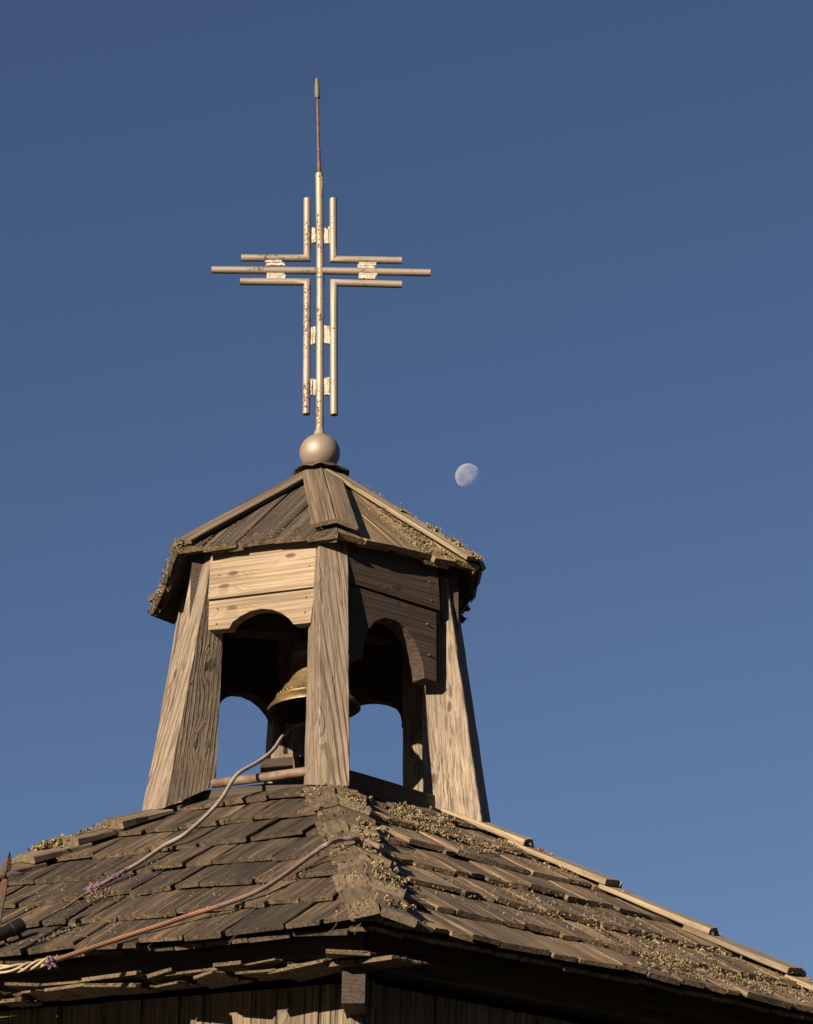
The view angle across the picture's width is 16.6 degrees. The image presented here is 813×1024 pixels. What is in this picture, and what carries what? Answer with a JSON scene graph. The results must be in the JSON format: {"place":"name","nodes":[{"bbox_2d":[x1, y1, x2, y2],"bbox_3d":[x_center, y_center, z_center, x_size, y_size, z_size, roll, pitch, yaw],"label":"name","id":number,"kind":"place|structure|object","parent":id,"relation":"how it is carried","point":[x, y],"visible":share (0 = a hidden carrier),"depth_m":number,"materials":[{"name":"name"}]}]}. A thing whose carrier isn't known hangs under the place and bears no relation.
{"place":"outdoors","nodes":[
{"label":"outdoors","id":0,"kind":"place"},
{"bbox_2d":[0,0,812,980],"label":"sky","id":1,"kind":"structure","parent":0,"point":[598,382],"materials":[{"name":"blue"}]},
{"label":"ground","id":2,"kind":"structure","parent":0,"visible":0},
{"bbox_2d":[0,851,24,925],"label":"iron finial","id":3,"kind":"object","parent":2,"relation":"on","point":[6,872],"visible":1,"depth_m":11.50,"materials":[{"name":"brown metal"}]},
{"bbox_2d":[0,460,812,1023],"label":"bell tower","id":4,"kind":"structure","parent":2,"relation":"on","point":[346,580],"depth_m":12.75,"materials":[{"name":"brown wood"}]},
{"bbox_2d":[0,918,25,942],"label":"black tube","id":5,"kind":"object","parent":4,"relation":"attached to","point":[15,927],"visible":0.98,"depth_m":11.68,"materials":[{"name":"metal"}]},
{"bbox_2d":[52,721,305,913],"bbox_3d":[-0.956,1.395,13.167,0.228,1.534,2.196,-9,-25,23],"label":"bell rope","id":6,"kind":"object","parent":4,"relation":"hanging from","point":[89,888],"visible":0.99,"depth_m":12.78,"materials":[{"name":"beige fabric"}]},
{"bbox_2d":[0,836,395,973],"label":"hip rope","id":7,"kind":"object","parent":4,"relation":"attached to","point":[48,963],"visible":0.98,"depth_m":11.43,"materials":[{"name":"brown fabric"}]},
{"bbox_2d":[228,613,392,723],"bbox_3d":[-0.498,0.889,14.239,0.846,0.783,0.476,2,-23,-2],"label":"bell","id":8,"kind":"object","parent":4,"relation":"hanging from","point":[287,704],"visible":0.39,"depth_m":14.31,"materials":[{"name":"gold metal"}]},
{"bbox_2d":[211,78,430,463],"bbox_3d":[-0.467,-1.333,15.306,1.199,2.424,0.217,2,-23,-2],"label":"metal cross","id":9,"kind":"object","parent":4,"relation":"on","point":[319,444],"visible":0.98,"depth_m":15.26,"materials":[{"name":"silver metal"}]},
{"bbox_2d":[6,481,812,1002],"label":"lichen","id":10,"kind":"object","parent":4,"relation":"on","point":[412,815],"visible":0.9,"depth_m":12.57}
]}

